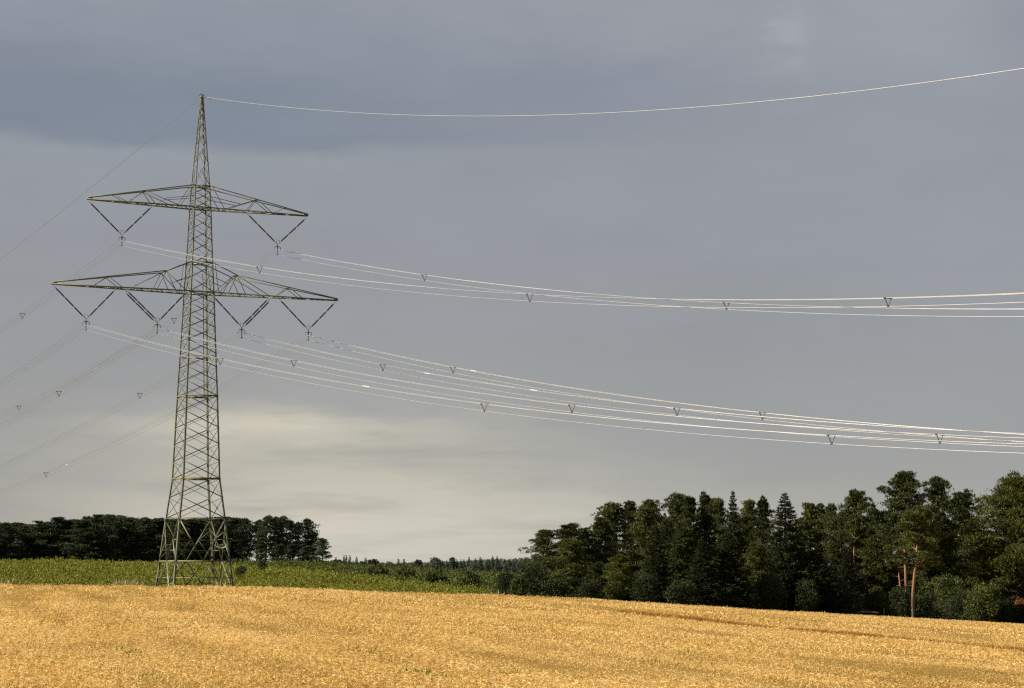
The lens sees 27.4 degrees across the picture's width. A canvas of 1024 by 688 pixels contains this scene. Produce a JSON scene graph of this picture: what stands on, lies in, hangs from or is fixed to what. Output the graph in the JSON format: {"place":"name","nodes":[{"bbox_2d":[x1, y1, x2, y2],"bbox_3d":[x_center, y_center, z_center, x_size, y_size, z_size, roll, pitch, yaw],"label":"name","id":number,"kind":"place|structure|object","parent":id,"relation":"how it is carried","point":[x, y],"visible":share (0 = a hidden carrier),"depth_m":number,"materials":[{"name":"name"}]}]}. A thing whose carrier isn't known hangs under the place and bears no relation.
{"place":"outdoors","nodes":[
{"label":"outdoors","id":0,"kind":"place"},
{"bbox_2d":[12,567,911,615],"bbox_3d":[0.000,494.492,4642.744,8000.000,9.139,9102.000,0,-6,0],"label":"ground","id":1,"kind":"structure","parent":0,"point":[356,590],"depth_m":139.99,"materials":[{"name":"brown soil"}]},
{"bbox_2d":[0,522,28,559],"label":"pine tree","id":2,"kind":"object","parent":1,"relation":"on","point":[6,531],"visible":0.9,"depth_m":549.93,"materials":[{"name":"green plant"}]},
{"bbox_2d":[9,525,38,559],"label":"pine tree","id":3,"kind":"object","parent":1,"relation":"on","point":[27,545],"visible":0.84,"depth_m":556.05,"materials":[{"name":"green plant"}]},
{"bbox_2d":[15,520,58,560],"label":"pine tree","id":4,"kind":"object","parent":1,"relation":"on","point":[40,525],"visible":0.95,"depth_m":553.76,"materials":[{"name":"green plant"}]},
{"bbox_2d":[37,517,78,559],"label":"pine tree","id":5,"kind":"object","parent":1,"relation":"on","point":[57,523],"visible":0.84,"depth_m":553.68,"materials":[{"name":"green plant"}]},
{"bbox_2d":[57,519,102,560],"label":"pine tree","id":6,"kind":"object","parent":1,"relation":"on","point":[84,530],"visible":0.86,"depth_m":548.79,"materials":[{"name":"green plant"}]},
{"bbox_2d":[70,514,119,560],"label":"pine tree","id":7,"kind":"object","parent":1,"relation":"on","point":[97,519],"visible":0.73,"depth_m":555.62,"materials":[{"name":"green plant"}]},
{"bbox_2d":[94,514,126,561],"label":"pine tree","id":8,"kind":"object","parent":1,"relation":"on","point":[111,522],"visible":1,"depth_m":551.33,"materials":[{"name":"green plant"}]},
{"bbox_2d":[112,517,144,561],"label":"pine tree","id":9,"kind":"object","parent":1,"relation":"on","point":[128,523],"visible":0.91,"depth_m":554.88,"materials":[{"name":"green plant"}]},
{"bbox_2d":[126,517,163,560],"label":"pine tree","id":10,"kind":"object","parent":1,"relation":"on","point":[143,521],"visible":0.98,"depth_m":553.18,"materials":[{"name":"green plant"}]},
{"bbox_2d":[138,517,171,561],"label":"pine tree","id":11,"kind":"object","parent":1,"relation":"on","point":[159,523],"visible":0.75,"depth_m":554.27,"materials":[{"name":"green plant"}]},
{"bbox_2d":[155,520,190,559],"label":"pine tree","id":12,"kind":"object","parent":1,"relation":"on","point":[172,527],"visible":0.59,"depth_m":549.48,"materials":[{"name":"green plant"}]},
{"bbox_2d":[171,519,210,562],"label":"pine tree","id":13,"kind":"object","parent":1,"relation":"on","point":[191,524],"visible":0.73,"depth_m":551.27,"materials":[{"name":"green plant"}]},
{"bbox_2d":[51,93,337,585],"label":"lattice pylon","id":14,"kind":"object","parent":1,"relation":"on","point":[205,209],"visible":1,"depth_m":200.98,"materials":[{"name":"grey metal"}]},
{"bbox_2d":[54,286,115,329],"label":"insulator set","id":15,"kind":"object","parent":14,"relation":"hanging from","point":[79,312],"visible":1,"depth_m":196.50,"materials":[{"name":"brown ceramic"}]},
{"bbox_2d":[0,324,1023,453],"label":"conductor bundle","id":16,"kind":"object","parent":15,"relation":"hanging from","point":[831,443],"visible":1,"depth_m":146.07,"materials":[{"name":"metal"}]},
{"bbox_2d":[91,203,149,245],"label":"insulator set","id":17,"kind":"object","parent":14,"relation":"hanging from","point":[121,237],"visible":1,"depth_m":198.79,"materials":[{"name":"brown ceramic"}]},
{"bbox_2d":[0,240,1023,333],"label":"conductor bundle","id":18,"kind":"object","parent":17,"relation":"hanging from","point":[527,294],"visible":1,"depth_m":143.70,"materials":[{"name":"metal"}]},
{"bbox_2d":[125,291,183,332],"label":"insulator set","id":19,"kind":"object","parent":14,"relation":"hanging from","point":[130,297],"visible":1,"depth_m":199.25,"materials":[{"name":"brown ceramic"}]},
{"bbox_2d":[0,328,1023,446],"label":"conductor bundle","id":20,"kind":"object","parent":19,"relation":"hanging from","point":[939,442],"visible":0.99,"depth_m":156.61,"materials":[{"name":"metal"}]},
{"bbox_2d":[215,298,269,337],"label":"insulator set","id":21,"kind":"object","parent":14,"relation":"hanging from","point":[241,329],"visible":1,"depth_m":203.44,"materials":[{"name":"brown ceramic"}]},
{"bbox_2d":[1,332,1023,466],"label":"conductor bundle","id":22,"kind":"object","parent":21,"relation":"hanging from","point":[525,395],"visible":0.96,"depth_m":168.50,"materials":[{"name":"metal"}]},
{"bbox_2d":[249,215,305,254],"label":"insulator set","id":23,"kind":"object","parent":14,"relation":"hanging from","point":[277,246],"visible":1,"depth_m":205.51,"materials":[{"name":"brown ceramic"}]},
{"bbox_2d":[7,249,1023,415],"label":"conductor bundle","id":24,"kind":"object","parent":23,"relation":"hanging from","point":[544,295],"visible":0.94,"depth_m":173.96,"materials":[{"name":"metal"}]},
{"bbox_2d":[279,299,333,340],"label":"insulator set","id":25,"kind":"object","parent":14,"relation":"hanging from","point":[302,323],"visible":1,"depth_m":206.08,"materials":[{"name":"brown ceramic"}]},
{"bbox_2d":[1,335,1023,494],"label":"conductor bundle","id":26,"kind":"object","parent":25,"relation":"hanging from","point":[451,367],"visible":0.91,"depth_m":178.93,"materials":[{"name":"metal"}]},
{"bbox_2d":[1,68,1023,258],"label":"earth wire","id":27,"kind":"object","parent":14,"relation":"attached to","point":[542,115],"visible":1,"depth_m":159.10,"materials":[{"name":"metal"}]},
{"bbox_2d":[182,519,224,559],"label":"pine tree","id":28,"kind":"object","parent":1,"relation":"on","point":[203,524],"visible":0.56,"depth_m":552.95,"materials":[{"name":"green plant"}]},
{"bbox_2d":[202,516,241,563],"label":"pine tree","id":29,"kind":"object","parent":1,"relation":"on","point":[217,523],"visible":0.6,"depth_m":550.20,"materials":[{"name":"green plant"}]},
{"bbox_2d":[223,517,249,559],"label":"pine tree","id":30,"kind":"object","parent":1,"relation":"on","point":[232,523],"visible":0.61,"depth_m":555.92,"materials":[{"name":"green plant"}]},
{"bbox_2d":[231,517,255,559],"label":"pine tree","id":31,"kind":"object","parent":1,"relation":"on","point":[246,523],"visible":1,"depth_m":549.11,"materials":[{"name":"green plant"}]},
{"bbox_2d":[249,537,271,562],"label":"pine tree","id":32,"kind":"object","parent":1,"relation":"on","point":[262,554],"visible":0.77,"depth_m":544.95,"materials":[{"name":"green plant"}]},
{"bbox_2d":[254,515,280,557],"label":"pine tree","id":33,"kind":"object","parent":1,"relation":"on","point":[267,520],"visible":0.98,"depth_m":549.58,"materials":[{"name":"green plant"}]},
{"bbox_2d":[269,515,292,555],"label":"pine tree","id":34,"kind":"object","parent":1,"relation":"on","point":[280,532],"visible":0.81,"depth_m":549.94,"materials":[{"name":"green plant"}]},
{"bbox_2d":[0,556,577,597],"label":"maize crop","id":35,"kind":"object","parent":1,"relation":"on","point":[52,571],"visible":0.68,"depth_m":290.31,"materials":[{"name":"green plant"}]},
{"bbox_2d":[288,521,311,556],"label":"pine tree","id":36,"kind":"object","parent":1,"relation":"on","point":[299,528],"visible":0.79,"depth_m":551.01,"materials":[{"name":"green plant"}]},
{"bbox_2d":[301,518,319,555],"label":"pine tree","id":37,"kind":"object","parent":1,"relation":"on","point":[307,523],"visible":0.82,"depth_m":553.47,"materials":[{"name":"green plant"}]},
{"bbox_2d":[216,556,539,593],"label":"scrub","id":38,"kind":"object","parent":1,"relation":"on","point":[487,579],"visible":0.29,"depth_m":383.38,"materials":[{"name":"green plant"}]},
{"bbox_2d":[296,557,553,569],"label":"wood","id":39,"kind":"object","parent":1,"relation":"on","point":[516,560],"visible":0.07,"depth_m":1456.11,"materials":[{"name":"green plant"}]},
{"bbox_2d":[423,565,450,583],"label":"leafy shrub","id":40,"kind":"object","parent":1,"relation":"on","point":[431,576],"visible":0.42,"depth_m":297.50,"materials":[{"name":"green plant"}]},
{"bbox_2d":[458,568,481,592],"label":"leafy shrub","id":41,"kind":"object","parent":1,"relation":"on","point":[469,579],"visible":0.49,"depth_m":267.69,"materials":[{"name":"green plant"}]},
{"bbox_2d":[492,571,516,594],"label":"dark shrub","id":42,"kind":"object","parent":1,"relation":"on","point":[505,579],"visible":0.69,"depth_m":155.60,"materials":[{"name":"green plant"}]},
{"bbox_2d":[506,573,528,595],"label":"leafy shrub","id":43,"kind":"object","parent":1,"relation":"on","point":[520,582],"visible":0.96,"depth_m":150.12,"materials":[{"name":"green plant"}]},
{"bbox_2d":[512,561,550,595],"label":"dark shrub","id":44,"kind":"object","parent":1,"relation":"on","point":[534,575],"visible":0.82,"depth_m":154.46,"materials":[{"name":"green plant"}]},
{"bbox_2d":[517,529,561,596],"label":"pine tree","id":45,"kind":"object","parent":1,"relation":"on","point":[542,541],"visible":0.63,"depth_m":172.08,"materials":[{"name":"green plant"}]},
{"bbox_2d":[538,577,570,596],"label":"dark shrub","id":46,"kind":"object","parent":1,"relation":"on","point":[557,587],"visible":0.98,"depth_m":153.29,"materials":[{"name":"green plant"}]},
{"bbox_2d":[537,537,600,597],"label":"pine tree","id":47,"kind":"object","parent":1,"relation":"on","point":[570,550],"visible":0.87,"depth_m":159.41,"materials":[{"name":"green plant"}]},
{"bbox_2d":[551,522,592,597],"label":"pine tree","id":48,"kind":"object","parent":1,"relation":"on","point":[567,531],"visible":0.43,"depth_m":181.27,"materials":[{"name":"green plant"}]},
{"bbox_2d":[573,579,607,599],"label":"dark shrub","id":49,"kind":"object","parent":1,"relation":"on","point":[588,589],"visible":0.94,"depth_m":157.59,"materials":[{"name":"green plant"}]},
{"bbox_2d":[574,561,614,599],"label":"pine tree","id":50,"kind":"object","parent":1,"relation":"on","point":[596,568],"visible":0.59,"depth_m":166.97,"materials":[{"name":"green plant"}]},
{"bbox_2d":[582,517,619,598],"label":"pine tree","id":51,"kind":"object","parent":1,"relation":"on","point":[599,526],"visible":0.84,"depth_m":181.46,"materials":[{"name":"green plant"}]},
{"bbox_2d":[589,501,643,599],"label":"pine tree","id":52,"kind":"object","parent":1,"relation":"on","point":[613,514],"visible":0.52,"depth_m":191.09,"materials":[{"name":"green plant"}]},
{"bbox_2d":[600,554,636,600],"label":"pine tree","id":53,"kind":"object","parent":1,"relation":"on","point":[618,562],"visible":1,"depth_m":162.63,"materials":[{"name":"green plant"}]},
{"bbox_2d":[615,500,646,586],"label":"pine tree","id":54,"kind":"object","parent":1,"relation":"on","point":[630,506],"visible":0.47,"depth_m":201.32,"materials":[{"name":"green plant"}]},
{"bbox_2d":[627,572,660,601],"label":"dark shrub","id":55,"kind":"object","parent":1,"relation":"on","point":[644,582],"visible":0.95,"depth_m":166.39,"materials":[{"name":"green plant"}]},
{"bbox_2d":[624,498,672,570],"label":"pine tree","id":56,"kind":"object","parent":1,"relation":"on","point":[650,513],"visible":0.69,"depth_m":194.06,"materials":[{"name":"green plant"}]},
{"bbox_2d":[634,523,684,603],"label":"spruce tree","id":57,"kind":"object","parent":1,"relation":"on","point":[656,566],"visible":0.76,"depth_m":171.21,"materials":[{"name":"green plant"}]},
{"bbox_2d":[657,512,677,585],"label":"spruce tree","id":58,"kind":"object","parent":1,"relation":"on","point":[667,538],"visible":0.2,"depth_m":187.82,"materials":[{"name":"green plant"}]},
{"bbox_2d":[665,578,697,604],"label":"dark shrub","id":59,"kind":"object","parent":1,"relation":"on","point":[678,594],"visible":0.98,"depth_m":168.87,"materials":[{"name":"green plant"}]},
{"bbox_2d":[659,492,705,585],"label":"pine tree","id":60,"kind":"object","parent":1,"relation":"on","point":[674,504],"visible":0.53,"depth_m":203.16,"materials":[{"name":"green plant"}]},
{"bbox_2d":[658,527,711,604],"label":"pine tree","id":61,"kind":"object","parent":1,"relation":"on","point":[683,536],"visible":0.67,"depth_m":177.71,"materials":[{"name":"green plant"}]},
{"bbox_2d":[677,496,705,568],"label":"pine tree","id":62,"kind":"object","parent":1,"relation":"on","point":[689,516],"visible":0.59,"depth_m":196.75,"materials":[{"name":"green plant"}]},
{"bbox_2d":[680,537,729,606],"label":"spruce tree","id":63,"kind":"object","parent":1,"relation":"on","point":[705,589],"visible":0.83,"depth_m":174.53,"materials":[{"name":"green plant"}]},
{"bbox_2d":[692,491,722,581],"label":"pine tree","id":64,"kind":"object","parent":1,"relation":"on","point":[705,507],"visible":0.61,"depth_m":204.25,"materials":[{"name":"green plant"}]},
{"bbox_2d":[706,497,732,562],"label":"pine tree","id":65,"kind":"object","parent":1,"relation":"on","point":[718,515],"visible":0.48,"depth_m":213.58,"materials":[{"name":"green plant"}]},
{"bbox_2d":[714,491,747,603],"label":"spruce tree","id":66,"kind":"object","parent":1,"relation":"on","point":[735,521],"visible":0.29,"depth_m":199.58,"materials":[{"name":"green plant"}]},
{"bbox_2d":[707,528,761,609],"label":"spruce tree","id":67,"kind":"object","parent":1,"relation":"on","point":[733,587],"visible":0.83,"depth_m":178.30,"materials":[{"name":"green plant"}]},
{"bbox_2d":[732,498,760,547],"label":"pine tree","id":68,"kind":"object","parent":1,"relation":"on","point":[746,509],"visible":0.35,"depth_m":213.33,"materials":[{"name":"green plant"}]},
{"bbox_2d":[736,541,780,609],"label":"pine tree","id":69,"kind":"object","parent":1,"relation":"on","point":[756,553],"visible":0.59,"depth_m":182.36,"materials":[{"name":"green plant"}]},
{"bbox_2d":[747,495,777,608],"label":"pine tree","id":70,"kind":"object","parent":1,"relation":"on","point":[763,513],"visible":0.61,"depth_m":206.68,"materials":[{"name":"green plant"}]},
{"bbox_2d":[752,572,788,609],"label":"dark shrub","id":71,"kind":"object","parent":1,"relation":"on","point":[767,584],"visible":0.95,"depth_m":179.31,"materials":[{"name":"green plant"}]},
{"bbox_2d":[748,492,825,611],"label":"spruce tree","id":72,"kind":"object","parent":1,"relation":"on","point":[784,554],"visible":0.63,"depth_m":186.01,"materials":[{"name":"green plant"}]},
{"bbox_2d":[791,577,823,611],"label":"dark shrub","id":73,"kind":"object","parent":1,"relation":"on","point":[806,586],"visible":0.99,"depth_m":181.81,"materials":[{"name":"green plant"}]},
{"bbox_2d":[792,502,829,566],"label":"pine tree","id":74,"kind":"object","parent":1,"relation":"on","point":[809,519],"visible":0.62,"depth_m":214.71,"materials":[{"name":"green plant"}]},
{"bbox_2d":[788,544,849,613],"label":"spruce tree","id":75,"kind":"object","parent":1,"relation":"on","point":[825,577],"visible":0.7,"depth_m":184.55,"materials":[{"name":"green plant"}]},
{"bbox_2d":[817,502,840,567],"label":"pine tree","id":76,"kind":"object","parent":1,"relation":"on","point":[830,509],"visible":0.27,"depth_m":220.62,"materials":[{"name":"green plant"}]},
{"bbox_2d":[826,576,853,611],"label":"dark shrub","id":77,"kind":"object","parent":1,"relation":"on","point":[842,596],"visible":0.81,"depth_m":185.15,"materials":[{"name":"green plant"}]},
{"bbox_2d":[822,514,859,570],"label":"pine tree","id":78,"kind":"object","parent":1,"relation":"on","point":[838,552],"visible":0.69,"depth_m":211.15,"materials":[{"name":"green plant"}]},
{"bbox_2d":[830,488,875,565],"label":"pine tree","id":79,"kind":"object","parent":1,"relation":"on","point":[856,503],"visible":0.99,"depth_m":208.60,"materials":[{"name":"green plant"}]},
{"bbox_2d":[836,546,871,614],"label":"spruce tree","id":80,"kind":"object","parent":1,"relation":"on","point":[849,573],"visible":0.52,"depth_m":193.56,"materials":[{"name":"green plant"}]},
{"bbox_2d":[845,579,869,614],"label":"spruce tree","id":81,"kind":"object","parent":1,"relation":"on","point":[854,603],"visible":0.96,"depth_m":185.06,"materials":[{"name":"green plant"}]},
{"bbox_2d":[856,507,886,564],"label":"pine tree","id":82,"kind":"object","parent":1,"relation":"on","point":[875,513],"visible":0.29,"depth_m":218.04,"materials":[{"name":"green plant"}]},
{"bbox_2d":[851,536,894,614],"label":"pine tree","id":83,"kind":"object","parent":1,"relation":"on","point":[873,562],"visible":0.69,"depth_m":205.55,"materials":[{"name":"green plant"}]},
{"bbox_2d":[861,589,890,615],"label":"dark shrub","id":84,"kind":"object","parent":1,"relation":"on","point":[876,601],"visible":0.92,"depth_m":186.38,"materials":[{"name":"green plant"}]},
{"bbox_2d":[875,531,914,611],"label":"pine tree","id":85,"kind":"object","parent":1,"relation":"on","point":[890,555],"visible":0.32,"depth_m":204.00,"materials":[{"name":"green plant"}]},
{"bbox_2d":[888,584,917,616],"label":"dark shrub","id":86,"kind":"object","parent":1,"relation":"on","point":[901,599],"visible":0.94,"depth_m":190.63,"materials":[{"name":"green plant"}]},
{"bbox_2d":[871,470,940,616],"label":"pine tree","id":87,"kind":"object","parent":1,"relation":"on","point":[905,484],"visible":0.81,"depth_m":200.61,"materials":[{"name":"green plant"}]},
{"bbox_2d":[882,505,951,616],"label":"pine tree","id":88,"kind":"object","parent":1,"relation":"on","point":[918,540],"visible":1,"depth_m":190.02,"materials":[{"name":"green plant"}]},
{"bbox_2d":[914,589,939,618],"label":"dark shrub","id":89,"kind":"object","parent":1,"relation":"on","point":[925,602],"visible":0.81,"depth_m":193.29,"materials":[{"name":"green plant"}]},
{"bbox_2d":[917,476,962,570],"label":"pine tree","id":90,"kind":"object","parent":1,"relation":"on","point":[942,502],"visible":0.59,"depth_m":219.26,"materials":[{"name":"green plant"}]},
{"bbox_2d":[907,530,980,618],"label":"pine tree","id":91,"kind":"object","parent":1,"relation":"on","point":[946,549],"visible":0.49,"depth_m":203.05,"materials":[{"name":"green plant"}]},
{"bbox_2d":[931,574,964,620],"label":"leafy shrub","id":92,"kind":"object","parent":1,"relation":"on","point":[947,589],"visible":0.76,"depth_m":198.39,"materials":[{"name":"green plant"}]},
{"bbox_2d":[937,488,988,619],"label":"pine tree","id":93,"kind":"object","parent":1,"relation":"on","point":[960,497],"visible":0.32,"depth_m":226.96,"materials":[{"name":"green plant"}]},
{"bbox_2d":[950,588,976,620],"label":"dark shrub","id":94,"kind":"object","parent":1,"relation":"on","point":[960,596],"visible":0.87,"depth_m":196.52,"materials":[{"name":"green plant"}]},
{"bbox_2d":[956,520,991,620],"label":"pine tree","id":95,"kind":"object","parent":1,"relation":"on","point":[963,552],"visible":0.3,"depth_m":211.86,"materials":[{"name":"green plant"}]},
{"bbox_2d":[958,585,1001,621],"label":"leafy shrub","id":96,"kind":"object","parent":1,"relation":"on","point":[983,598],"visible":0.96,"depth_m":195.02,"materials":[{"name":"green plant"}]},
{"bbox_2d":[949,470,1023,615],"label":"pine tree","id":97,"kind":"object","parent":1,"relation":"on","point":[1008,495],"visible":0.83,"depth_m":200.01,"materials":[{"name":"green plant"}]},
{"bbox_2d":[962,531,1013,621],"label":"pine tree","id":98,"kind":"object","parent":1,"relation":"on","point":[983,559],"visible":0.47,"depth_m":200.46,"materials":[{"name":"green plant"}]},
{"bbox_2d":[990,599,1018,622],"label":"dark shrub","id":99,"kind":"object","parent":1,"relation":"on","point":[1004,609],"visible":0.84,"depth_m":196.12,"materials":[{"name":"green plant"}]},
{"bbox_2d":[990,552,1023,623],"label":"spruce tree","id":100,"kind":"object","parent":1,"relation":"on","point":[1010,592],"visible":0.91,"depth_m":197.29,"materials":[{"name":"green plant"}]},
{"bbox_2d":[0,582,1023,687],"bbox_3d":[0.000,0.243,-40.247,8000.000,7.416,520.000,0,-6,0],"label":"field","id":101,"kind":"structure","parent":0,"point":[930,670],"depth_m":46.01,"materials":[{"name":"plant"}]},
{"bbox_2d":[39,628,989,684],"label":"weeds","id":102,"kind":"object","parent":101,"relation":"on","point":[122,646],"visible":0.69,"depth_m":36.60,"materials":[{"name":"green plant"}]},
{"bbox_2d":[616,609,1023,651],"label":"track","id":103,"kind":"object","parent":101,"relation":"on","point":[697,618],"visible":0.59,"depth_m":79.14,"materials":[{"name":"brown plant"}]},
{"bbox_2d":[0,0,1023,563],"label":"sky","id":104,"kind":"structure","parent":0,"point":[915,190],"materials":[{"name":"grey"}]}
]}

